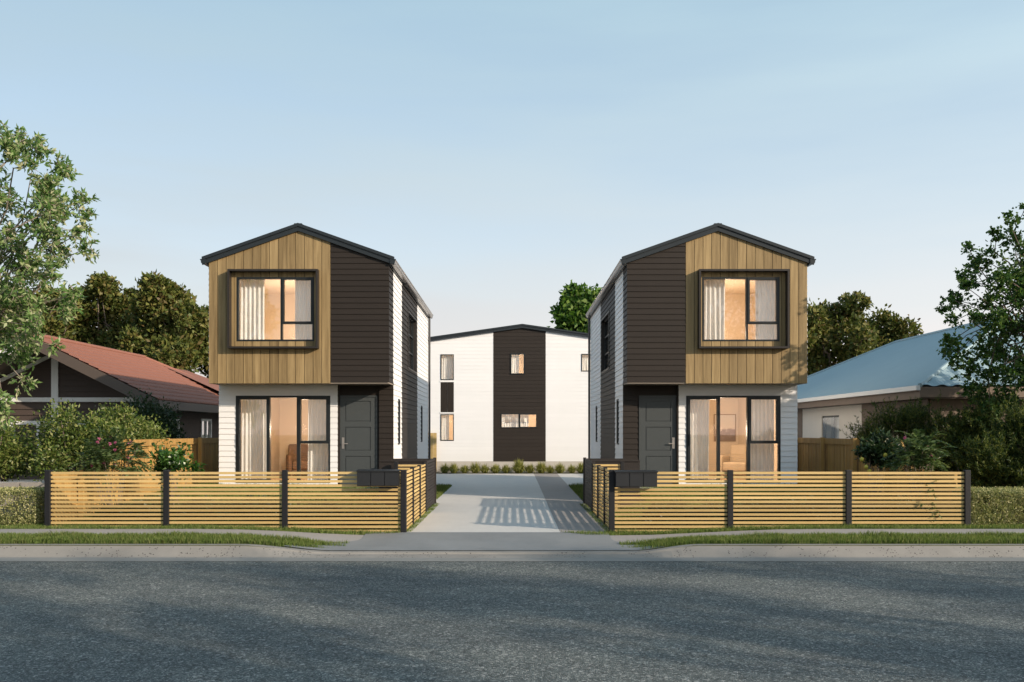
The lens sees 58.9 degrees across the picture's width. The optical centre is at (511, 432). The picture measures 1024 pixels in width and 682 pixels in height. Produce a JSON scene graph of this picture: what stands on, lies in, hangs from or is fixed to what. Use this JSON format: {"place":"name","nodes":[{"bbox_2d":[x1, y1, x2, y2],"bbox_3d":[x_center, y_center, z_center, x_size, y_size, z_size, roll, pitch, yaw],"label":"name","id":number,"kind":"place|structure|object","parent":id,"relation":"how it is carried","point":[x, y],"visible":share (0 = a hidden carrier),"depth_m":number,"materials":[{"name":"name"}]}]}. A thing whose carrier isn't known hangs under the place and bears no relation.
{"place":"outdoors","nodes":[
{"label":"outdoors","id":0,"kind":"place"},
{"bbox_2d":[58,482,416,529],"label":"lawn","id":1,"kind":"structure","parent":0,"point":[279,499],"depth_m":19.21,"materials":[{"name":"plant"}]},
{"bbox_2d":[436,484,451,499],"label":"grass","id":2,"kind":"structure","parent":0,"point":[441,489],"depth_m":26.19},
{"bbox_2d":[407,486,559,531],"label":"driveway","id":3,"kind":"structure","parent":0,"point":[491,509],"depth_m":19.50,"materials":[{"name":"concrete"}]},
{"bbox_2d":[0,561,1023,681],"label":"road","id":4,"kind":"structure","parent":0,"point":[511,621],"depth_m":9.00,"materials":[{"name":"asphalt"}]},
{"bbox_2d":[0,558,1023,560],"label":"kerb channel","id":5,"kind":"object","parent":4,"relation":"on","point":[511,559],"visible":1,"depth_m":13.32,"materials":[{"name":"concrete"}]},
{"bbox_2d":[0,435,1023,550],"bbox_3d":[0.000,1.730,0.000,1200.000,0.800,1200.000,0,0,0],"label":"ground","id":6,"kind":"structure","parent":0,"point":[523,550],"depth_m":13.89,"materials":[{"name":"concrete"}]},
{"bbox_2d":[0,485,43,526],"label":"clipped hedge","id":7,"kind":"object","parent":6,"relation":"on","point":[7,491],"visible":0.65,"depth_m":15.57,"materials":[{"name":"green plant"}]},
{"bbox_2d":[0,482,43,518],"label":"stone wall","id":8,"kind":"structure","parent":6,"relation":"on","point":[22,484],"depth_m":17.04,"materials":[{"name":"stone"}]},
{"bbox_2d":[0,411,45,481],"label":"leafy bush","id":9,"kind":"object","parent":6,"relation":"on","point":[10,443],"visible":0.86,"depth_m":18.80,"materials":[{"name":"green plant"}]},
{"bbox_2d":[0,283,90,347],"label":"broadleaf tree","id":10,"kind":"object","parent":6,"relation":"on","point":[54,326],"visible":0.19,"depth_m":45.68,"materials":[{"name":"green plant"}]},
{"bbox_2d":[0,120,99,429],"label":"pale leaved tree","id":11,"kind":"object","parent":6,"relation":"on","point":[48,204],"visible":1,"depth_m":14.99,"materials":[{"name":"green plant"}]},
{"bbox_2d":[18,398,145,481],"bbox_3d":[-9.117,0.483,19.270,2.496,2.429,2.236,0,0,-22],"label":"leafy bush","id":12,"kind":"object","parent":6,"relation":"on","point":[61,447],"visible":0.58,"depth_m":18.82,"materials":[{"name":"green plant"}]},
{"bbox_2d":[68,270,142,350],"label":"broadleaf tree","id":13,"kind":"object","parent":6,"relation":"on","point":[102,291],"visible":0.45,"depth_m":46.47,"materials":[{"name":"green plant"}]},
{"bbox_2d":[0,335,218,481],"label":"tiled house","id":14,"kind":"structure","parent":6,"relation":"on","point":[85,376],"depth_m":29.58,"materials":[{"name":"red tile"}]},
{"bbox_2d":[200,419,211,437],"bbox_3d":[-12.000,-0.070,35.500,0.100,0.900,1.200,0,0,0],"label":"window","id":15,"kind":"structure","parent":14,"relation":"in","point":[205,420],"depth_m":35.47,"materials":[{"name":"grey glass"}]},
{"bbox_2d":[67,426,154,512],"bbox_3d":[-7.353,0.736,16.697,1.543,1.700,1.334,0,0,0],"label":"flowering shrub","id":16,"kind":"object","parent":6,"relation":"on","point":[103,452],"visible":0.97,"depth_m":16.57,"materials":[{"name":"green plant"}]},
{"bbox_2d":[87,396,177,449],"bbox_3d":[-8.742,0.437,20.683,1.883,2.512,2.027,0,0,-30],"label":"leafy bush","id":17,"kind":"object","parent":6,"relation":"on","point":[119,416],"visible":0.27,"depth_m":20.48,"materials":[{"name":"green plant"}]},
{"bbox_2d":[52,437,218,524],"bbox_3d":[-7.905,0.980,23.300,0.150,1.701,15.400,0,0,0],"label":"paling fence","id":18,"kind":"object","parent":6,"relation":"on","point":[205,451],"visible":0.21,"depth_m":19.84,"materials":[{"name":"wood"}]},
{"bbox_2d":[96,387,191,438],"bbox_3d":[-9.861,0.257,23.569,2.752,2.881,2.430,0,0,0],"label":"leafy bush","id":19,"kind":"object","parent":6,"relation":"on","point":[165,419],"visible":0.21,"depth_m":23.37,"materials":[{"name":"green plant"}]},
{"bbox_2d":[115,269,208,372],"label":"broadleaf tree","id":20,"kind":"object","parent":6,"relation":"on","point":[170,328],"visible":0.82,"depth_m":43.78,"materials":[{"name":"green plant"}]},
{"bbox_2d":[0,530,349,548],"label":"grass","id":21,"kind":"structure","parent":6,"relation":"on","point":[62,537],"depth_m":14.05,"materials":[{"name":"plant"}]},
{"bbox_2d":[147,442,206,504],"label":"glossy shrub","id":22,"kind":"object","parent":6,"relation":"on","point":[172,460],"visible":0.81,"depth_m":17.91,"materials":[{"name":"green plant"}]},
{"bbox_2d":[0,529,363,542],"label":"footpath","id":23,"kind":"structure","parent":6,"relation":"on","point":[332,537],"depth_m":14.83,"materials":[{"name":"concrete"}]},
{"bbox_2d":[0,523,398,534],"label":"grass","id":24,"kind":"structure","parent":6,"relation":"on","point":[197,526],"depth_m":15.23,"materials":[{"name":"plant"}]},
{"bbox_2d":[197,305,208,377],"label":"broadleaf tree","id":25,"kind":"object","parent":6,"relation":"on","point":[205,372],"visible":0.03,"depth_m":48.61,"materials":[{"name":"green plant"}]},
{"bbox_2d":[44,470,406,531],"bbox_3d":[-4.872,1.218,15.450,6.150,1.145,0.090,0,0,0],"label":"slatted fence","id":26,"kind":"object","parent":6,"relation":"on","point":[166,510],"visible":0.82,"depth_m":15.44,"materials":[{"name":"wood"}]},
{"bbox_2d":[356,469,399,485],"bbox_3d":[-2.260,0.768,15.335,0.724,0.274,0.195,0,0,0],"label":"letterbox","id":27,"kind":"object","parent":26,"relation":"attached to","point":[378,477],"visible":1,"depth_m":15.25,"materials":[{"name":"black paint"}]},
{"bbox_2d":[89,491,396,529],"bbox_3d":[-4.708,1.495,16.450,5.511,0.783,1.739,0,0,0],"label":"ground cover","id":28,"kind":"object","parent":6,"relation":"on","point":[251,508],"visible":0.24,"depth_m":16.12,"materials":[{"name":"green plant"}]},
{"bbox_2d":[200,223,432,487],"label":"townhouse","id":29,"kind":"structure","parent":6,"relation":"on","point":[359,362],"depth_m":21.24,"materials":[{"name":"black"}]},
{"bbox_2d":[240,280,264,338],"bbox_3d":[-6.177,-2.720,21.465,0.636,2.100,0.099,0,0,0],"label":"curtain","id":30,"kind":"object","parent":29,"relation":"hanging from","point":[252,292],"visible":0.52,"depth_m":21.46,"materials":[{"name":"fabric"}]},
{"bbox_2d":[241,400,265,478],"bbox_3d":[-6.353,0.135,22.280,0.695,2.210,0.090,0,0,0],"label":"curtain","id":31,"kind":"object","parent":29,"relation":"hanging from","point":[253,435],"visible":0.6,"depth_m":22.28,"materials":[{"name":"fabric"}]},
{"bbox_2d":[237,277,313,340],"bbox_3d":[-5.540,-2.880,21.263,1.810,1.500,0.114,0,0,0],"label":"window","id":32,"kind":"structure","parent":29,"relation":"in","point":[282,279],"depth_m":21.22,"materials":[{"name":"black"}]},
{"bbox_2d":[236,396,329,482],"bbox_3d":[-5.555,0.172,22.023,2.290,2.115,0.175,0,0,0],"label":"sliding door","id":33,"kind":"structure","parent":29,"relation":"in","point":[238,398],"depth_m":21.99,"materials":[{"name":"black"}]},
{"bbox_2d":[286,444,307,475],"bbox_3d":[-6.092,0.810,26.414,0.920,0.920,0.842,0,0,-20],"label":"armchair","id":34,"kind":"object","parent":29,"relation":"in","point":[291,460],"visible":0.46,"depth_m":26.55,"materials":[{"name":"brown fabric"}]},
{"bbox_2d":[295,280,311,338],"bbox_3d":[-4.860,-2.720,21.469,0.563,2.100,0.086,0,0,0],"label":"curtain","id":35,"kind":"object","parent":29,"relation":"hanging from","point":[303,302],"visible":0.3,"depth_m":21.47,"materials":[{"name":"fabric"}]},
{"bbox_2d":[308,400,327,479],"bbox_3d":[-4.700,0.135,22.282,0.634,2.210,0.082,0,0,0],"label":"curtain","id":36,"kind":"object","parent":29,"relation":"hanging from","point":[317,457],"visible":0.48,"depth_m":22.28,"materials":[{"name":"fabric"}]},
{"bbox_2d":[340,395,377,483],"bbox_3d":[-3.750,0.208,22.086,0.950,2.205,0.128,0,0,0],"label":"front door","id":37,"kind":"structure","parent":29,"relation":"in","point":[358,413],"depth_m":22.09,"materials":[{"name":"paint"}]},
{"bbox_2d":[398,399,399,443],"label":"window","id":38,"kind":"structure","parent":29,"relation":"in","point":[398,399],"depth_m":22.99,"materials":[{"name":"black"}]},
{"bbox_2d":[409,317,413,369],"bbox_3d":[-3.000,-2.565,26.225,0.070,1.530,2.150,0,0,0],"label":"window","id":39,"kind":"structure","parent":29,"relation":"in","point":[411,324],"depth_m":27.07,"materials":[{"name":"black"}]},
{"bbox_2d":[421,406,422,441],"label":"window","id":40,"kind":"structure","parent":29,"relation":"in","point":[421,406],"depth_m":28.84,"materials":[{"name":"black"}]},
{"bbox_2d":[379,457,435,510],"bbox_3d":[-2.333,1.195,20.570,1.035,1.190,2.330,0,0,0],"label":"bin screen","id":41,"kind":"object","parent":6,"relation":"on","point":[431,479],"visible":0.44,"depth_m":19.44,"materials":[{"name":"wood"}]},
{"bbox_2d":[394,462,422,512],"bbox_3d":[-2.192,1.210,19.280,0.615,1.160,0.090,0,0,0],"label":"slatted fence","id":42,"kind":"object","parent":6,"relation":"on","point":[396,465],"visible":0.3,"depth_m":19.27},
{"bbox_2d":[407,463,426,527],"bbox_3d":[-1.845,1.220,17.407,0.070,1.140,3.815,0,0,0],"label":"slatted fence","id":43,"kind":"object","parent":6,"relation":"on","point":[412,498],"visible":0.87,"depth_m":17.62,"materials":[{"name":"wood"}]},
{"bbox_2d":[407,503,437,531],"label":"grass","id":44,"kind":"structure","parent":6,"relation":"on","point":[424,516],"depth_m":17.81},
{"bbox_2d":[430,433,436,472],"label":"paling fence","id":45,"kind":"object","parent":6,"relation":"on","point":[431,444],"visible":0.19,"depth_m":38.00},
{"bbox_2d":[285,532,663,549],"bbox_3d":[-0.580,1.750,14.652,5.840,0.110,1.575,0,0,0],"label":"vehicle crossing","id":46,"kind":"object","parent":6,"relation":"on","point":[478,541],"visible":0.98,"depth_m":14.50,"materials":[{"name":"concrete"}]},
{"bbox_2d":[436,474,538,485],"bbox_3d":[-3.301,1.706,33.051,8.398,0.001,8.498,0,0,0],"label":"court","id":47,"kind":"object","parent":6,"relation":"on","point":[491,479],"visible":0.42,"depth_m":32.70,"materials":[{"name":"concrete"}]},
{"bbox_2d":[436,472,582,473],"bbox_3d":[0.300,1.738,37.750,14.600,0.085,0.860,0,0,0],"label":"garden bed","id":48,"kind":"object","parent":6,"relation":"on","point":[507,473],"visible":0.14,"depth_m":37.32,"materials":[{"name":"plant"}]},
{"bbox_2d":[438,463,449,472],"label":"grass tuft","id":49,"kind":"object","parent":48,"relation":"on","point":[443,469],"visible":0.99,"depth_m":37.45,"materials":[{"name":"green plant"}]},
{"bbox_2d":[446,463,459,472],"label":"grass tuft","id":50,"kind":"object","parent":48,"relation":"on","point":[453,468],"visible":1,"depth_m":37.47,"materials":[{"name":"green plant"}]},
{"bbox_2d":[468,462,481,472],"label":"grass tuft","id":51,"kind":"object","parent":48,"relation":"on","point":[475,468],"visible":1,"depth_m":37.45,"materials":[{"name":"green plant"}]},
{"bbox_2d":[480,463,490,472],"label":"grass tuft","id":52,"kind":"object","parent":48,"relation":"on","point":[484,469],"visible":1,"depth_m":37.49,"materials":[{"name":"green plant"}]},
{"bbox_2d":[490,463,501,472],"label":"grass tuft","id":53,"kind":"object","parent":48,"relation":"on","point":[495,468],"visible":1,"depth_m":37.48,"materials":[{"name":"green plant"}]},
{"bbox_2d":[500,464,511,472],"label":"grass tuft","id":54,"kind":"object","parent":48,"relation":"on","point":[505,469],"visible":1,"depth_m":37.50,"materials":[{"name":"green plant"}]},
{"bbox_2d":[510,458,527,472],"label":"grass tuft","id":55,"kind":"object","parent":48,"relation":"on","point":[520,466],"visible":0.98,"depth_m":37.44,"materials":[{"name":"green plant"}]},
{"bbox_2d":[525,463,535,472],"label":"grass tuft","id":56,"kind":"object","parent":48,"relation":"on","point":[529,468],"visible":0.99,"depth_m":37.49,"materials":[{"name":"green plant"}]},
{"bbox_2d":[534,460,548,472],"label":"grass tuft","id":57,"kind":"object","parent":48,"relation":"on","point":[541,467],"visible":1,"depth_m":37.45,"materials":[{"name":"green plant"}]},
{"bbox_2d":[553,461,568,472],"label":"grass tuft","id":58,"kind":"object","parent":48,"relation":"on","point":[558,468],"visible":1,"depth_m":37.48,"materials":[{"name":"green plant"}]},
{"bbox_2d":[430,324,590,471],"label":"house","id":59,"kind":"structure","parent":6,"relation":"on","point":[485,388],"depth_m":38.19,"materials":[{"name":"beige paint"}]},
{"bbox_2d":[441,415,448,439],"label":"curtain","id":60,"kind":"object","parent":59,"relation":"hanging from","point":[444,427],"visible":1,"depth_m":38.37,"materials":[{"name":"fabric"}]},
{"bbox_2d":[441,355,452,378],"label":"curtain","id":61,"kind":"object","parent":59,"relation":"hanging from","point":[446,366],"visible":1,"depth_m":38.37,"materials":[{"name":"fabric"}]},
{"bbox_2d":[502,414,517,426],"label":"curtain","id":62,"kind":"object","parent":59,"relation":"hanging from","point":[509,420],"visible":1,"depth_m":38.37,"materials":[{"name":"fabric"}]},
{"bbox_2d":[512,355,518,372],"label":"curtain","id":63,"kind":"object","parent":59,"relation":"hanging from","point":[515,363],"visible":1,"depth_m":38.37,"materials":[{"name":"fabric"}]},
{"bbox_2d":[510,353,524,374],"bbox_3d":[0.235,-2.875,38.209,0.610,0.890,0.101,0,0,0],"label":"window","id":64,"kind":"structure","parent":59,"relation":"in","point":[511,354],"depth_m":38.16,"materials":[{"name":"black"}]},
{"bbox_2d":[501,413,536,427],"bbox_3d":[0.295,-0.485,38.209,1.530,0.610,0.101,0,0,0],"label":"window","id":65,"kind":"structure","parent":59,"relation":"in","point":[519,414],"depth_m":38.18,"materials":[{"name":"black"}]},
{"bbox_2d":[520,415,528,426],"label":"curtain","id":66,"kind":"object","parent":59,"relation":"hanging from","point":[524,420],"visible":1,"depth_m":38.37,"materials":[{"name":"fabric"}]},
{"bbox_2d":[582,355,590,370],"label":"curtain","id":67,"kind":"object","parent":59,"relation":"hanging from","point":[584,362],"visible":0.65,"depth_m":38.37,"materials":[{"name":"fabric"}]},
{"bbox_2d":[0,544,1023,557],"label":"kerb","id":68,"kind":"structure","parent":6,"relation":"on","point":[263,551],"depth_m":13.62,"materials":[{"name":"concrete"}]},
{"bbox_2d":[534,474,606,531],"bbox_3d":[1.341,1.706,26.372,1.038,0.001,21.855,0,0,0],"label":"driveway band","id":69,"kind":"object","parent":6,"relation":"on","point":[566,508],"visible":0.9,"depth_m":20.82,"materials":[{"name":"concrete"}]},
{"bbox_2d":[558,474,582,485],"bbox_3d":[4.651,1.706,33.051,5.698,0.001,8.498,0,0,0],"label":"court","id":70,"kind":"object","parent":6,"relation":"on","point":[571,479],"visible":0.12,"depth_m":33.41,"materials":[{"name":"concrete"}]},
{"bbox_2d":[547,280,602,332],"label":"broadleaf tree","id":71,"kind":"object","parent":6,"relation":"on","point":[572,307],"visible":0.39,"depth_m":45.28,"materials":[{"name":"green plant"}]},
{"bbox_2d":[579,503,608,530],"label":"grass","id":72,"kind":"structure","parent":6,"relation":"on","point":[595,516],"depth_m":18.11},
{"bbox_2d":[591,463,608,527],"bbox_3d":[1.725,1.220,17.407,0.070,1.140,3.815,0,0,0],"label":"slatted fence","id":73,"kind":"object","parent":6,"relation":"on","point":[598,512],"visible":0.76,"depth_m":17.79,"materials":[{"name":"wood"}]},
{"bbox_2d":[595,462,623,511],"bbox_3d":[2.072,1.210,19.280,0.615,1.160,0.090,0,0,0],"label":"slatted fence","id":74,"kind":"object","parent":6,"relation":"on","point":[621,464],"visible":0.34,"depth_m":19.27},
{"bbox_2d":[583,457,639,510],"bbox_3d":[2.223,1.195,20.570,1.035,1.190,2.330,0,0,0],"label":"bin screen","id":75,"kind":"object","parent":6,"relation":"on","point":[587,462],"visible":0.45,"depth_m":20.00,"materials":[{"name":"wood"}]},
{"bbox_2d":[585,223,815,487],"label":"townhouse","id":76,"kind":"structure","parent":6,"relation":"on","point":[658,362],"depth_m":21.24,"materials":[{"name":"black"}]},
{"bbox_2d":[604,317,608,369],"bbox_3d":[2.815,-2.565,26.225,0.070,1.530,2.150,0,0,0],"label":"window","id":77,"kind":"structure","parent":76,"relation":"in","point":[606,323],"depth_m":27.02,"materials":[{"name":"black"}]},
{"bbox_2d":[616,399,618,443],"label":"window","id":78,"kind":"structure","parent":76,"relation":"in","point":[617,402],"depth_m":23.19,"materials":[{"name":"black"}]},
{"bbox_2d":[639,395,676,483],"bbox_3d":[3.565,0.208,22.086,0.950,2.205,0.128,0,0,0],"label":"front door","id":79,"kind":"structure","parent":76,"relation":"in","point":[657,413],"depth_m":22.09,"materials":[{"name":"paint"}]},
{"bbox_2d":[690,400,708,478],"bbox_3d":[4.517,0.135,22.278,0.644,2.210,0.094,0,0,0],"label":"curtain","id":80,"kind":"object","parent":76,"relation":"hanging from","point":[699,435],"visible":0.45,"depth_m":22.28,"materials":[{"name":"fabric"}]},
{"bbox_2d":[704,280,724,338],"bbox_3d":[4.723,-2.720,21.472,0.636,2.100,0.084,0,0,0],"label":"curtain","id":81,"kind":"object","parent":76,"relation":"hanging from","point":[714,309],"visible":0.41,"depth_m":21.47,"materials":[{"name":"fabric"}]},
{"bbox_2d":[714,414,735,441],"bbox_3d":[6.380,-0.130,27.175,0.660,0.820,0.030,0,0,0],"label":"picture","id":82,"kind":"object","parent":76,"relation":"attached to","point":[727,427],"visible":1,"depth_m":27.18,"materials":[{"name":"brown"}]},
{"bbox_2d":[720,444,745,475],"bbox_3d":[6.369,0.810,25.400,0.920,0.920,0.842,0,0,34],"label":"armchair","id":83,"kind":"object","parent":76,"relation":"in","point":[735,461],"visible":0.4,"depth_m":25.53,"materials":[{"name":"beige fabric"}]},
{"bbox_2d":[686,396,780,482],"bbox_3d":[5.370,0.172,22.023,2.290,2.115,0.175,0,0,0],"label":"sliding door","id":84,"kind":"structure","parent":76,"relation":"in","point":[777,399],"depth_m":21.99,"materials":[{"name":"black"}]},
{"bbox_2d":[702,277,779,340],"bbox_3d":[5.360,-2.880,21.263,1.810,1.500,0.114,0,0,0],"label":"window","id":85,"kind":"structure","parent":76,"relation":"in","point":[747,279],"depth_m":21.22,"materials":[{"name":"black"}]},
{"bbox_2d":[750,400,773,479],"bbox_3d":[6.101,0.135,22.278,0.684,2.210,0.087,0,0,0],"label":"curtain","id":86,"kind":"object","parent":76,"relation":"hanging from","point":[762,429],"visible":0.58,"depth_m":22.28,"materials":[{"name":"fabric"}]},
{"bbox_2d":[755,280,776,338],"bbox_3d":[6.040,-2.720,21.465,0.563,2.100,0.081,0,0,0],"label":"curtain","id":87,"kind":"object","parent":76,"relation":"hanging from","point":[765,300],"visible":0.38,"depth_m":21.47,"materials":[{"name":"fabric"}]},
{"bbox_2d":[639,491,937,529],"bbox_3d":[4.852,1.430,16.456,5.406,0.768,1.771,0,0,0],"label":"ground cover","id":88,"kind":"object","parent":6,"relation":"on","point":[787,508],"visible":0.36,"depth_m":16.09,"materials":[{"name":"green plant"}]},
{"bbox_2d":[609,470,970,532],"bbox_3d":[4.725,1.218,15.450,6.145,1.145,0.090,0,0,0],"label":"slatted fence","id":89,"kind":"object","parent":6,"relation":"on","point":[848,489],"visible":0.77,"depth_m":15.44,"materials":[{"name":"wood"}]},
{"bbox_2d":[614,470,657,486],"bbox_3d":[2.095,0.783,15.335,0.724,0.274,0.195,0,0,0],"label":"letterbox","id":90,"kind":"object","parent":89,"relation":"attached to","point":[635,478],"visible":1,"depth_m":15.25,"materials":[{"name":"black paint"}]},
{"bbox_2d":[561,522,1023,534],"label":"grass","id":91,"kind":"structure","parent":6,"relation":"on","point":[631,531],"depth_m":15.22,"materials":[{"name":"plant"}]},
{"bbox_2d":[610,529,1023,542],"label":"footpath","id":92,"kind":"structure","parent":6,"relation":"on","point":[624,538],"depth_m":14.83,"materials":[{"name":"concrete"}]},
{"bbox_2d":[619,530,1023,549],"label":"grass","id":93,"kind":"structure","parent":6,"relation":"on","point":[886,537],"depth_m":14.04,"materials":[{"name":"plant"}]},
{"bbox_2d":[807,290,883,375],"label":"broadleaf tree","id":94,"kind":"object","parent":6,"relation":"on","point":[832,326],"visible":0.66,"depth_m":47.12,"materials":[{"name":"green plant"}]},
{"bbox_2d":[797,437,956,516],"bbox_3d":[7.865,0.980,23.575,0.150,1.701,14.850,0,0,0],"label":"paling fence","id":95,"kind":"object","parent":6,"relation":"on","point":[822,454],"visible":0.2,"depth_m":21.86,"materials":[{"name":"wood"}]},
{"bbox_2d":[851,425,910,504],"bbox_3d":[7.344,0.692,18.015,1.309,1.688,0.989,0,0,0],"label":"lemon tree","id":96,"kind":"object","parent":6,"relation":"on","point":[873,450],"visible":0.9,"depth_m":17.89,"materials":[{"name":"green plant"}]},
{"bbox_2d":[847,303,923,350],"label":"broadleaf tree","id":97,"kind":"object","parent":6,"relation":"on","point":[891,328],"visible":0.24,"depth_m":49.02,"materials":[{"name":"green plant"}]},
{"bbox_2d":[839,388,960,471],"bbox_3d":[8.989,0.335,21.111,2.835,2.738,2.076,0,0,0],"label":"feathery shrub","id":98,"kind":"object","parent":6,"relation":"on","point":[909,417],"visible":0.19,"depth_m":21.08,"materials":[{"name":"green plant"}]},
{"bbox_2d":[797,313,1023,497],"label":"hip roof house","id":99,"kind":"structure","parent":6,"relation":"on","point":[904,370],"depth_m":27.74,"materials":[{"name":"blue metal"}]},
{"bbox_2d":[823,415,838,437],"bbox_3d":[10.423,0.170,29.500,0.114,1.420,1.600,0,0,0],"label":"window","id":100,"kind":"structure","parent":99,"relation":"in","point":[824,417],"depth_m":29.49,"materials":[{"name":"white"}]},
{"bbox_2d":[879,429,957,504],"bbox_3d":[7.618,0.764,16.968,1.294,1.644,1.273,0,0,0],"label":"flowering shrub","id":101,"kind":"object","parent":6,"relation":"on","point":[918,448],"visible":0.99,"depth_m":16.87,"materials":[{"name":"green plant"}]},
{"bbox_2d":[919,483,942,521],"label":"climbing plant","id":102,"kind":"object","parent":6,"relation":"on","point":[930,491],"visible":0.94,"depth_m":15.46,"materials":[{"name":"green plant"}]},
{"bbox_2d":[922,387,1022,506],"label":"feathery shrub","id":103,"kind":"object","parent":6,"relation":"on","point":[964,425],"visible":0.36,"depth_m":19.80,"materials":[{"name":"green plant"}]},
{"bbox_2d":[934,202,1023,505],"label":"maple tree","id":104,"kind":"object","parent":6,"relation":"on","point":[1004,322],"visible":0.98,"depth_m":19.65,"materials":[{"name":"green plant"}]},
{"bbox_2d":[950,387,1023,504],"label":"feathery shrub","id":105,"kind":"object","parent":6,"relation":"on","point":[999,462],"visible":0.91,"depth_m":17.42,"materials":[{"name":"green plant"}]},
{"bbox_2d":[950,486,1023,525],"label":"clipped hedge","id":106,"kind":"object","parent":6,"relation":"on","point":[978,491],"visible":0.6,"depth_m":15.57,"materials":[{"name":"green plant"}]},
{"bbox_2d":[0,0,1023,434],"label":"sky","id":107,"kind":"structure","parent":0,"point":[505,154],"materials":[{"name":"blue"}]},
{"bbox_2d":[568,483,582,499],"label":"grass","id":108,"kind":"structure","parent":0,"point":[577,488],"depth_m":26.40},
{"bbox_2d":[602,482,961,529],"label":"lawn","id":109,"kind":"structure","parent":0,"point":[735,500],"depth_m":19.15,"materials":[{"name":"plant"}]},
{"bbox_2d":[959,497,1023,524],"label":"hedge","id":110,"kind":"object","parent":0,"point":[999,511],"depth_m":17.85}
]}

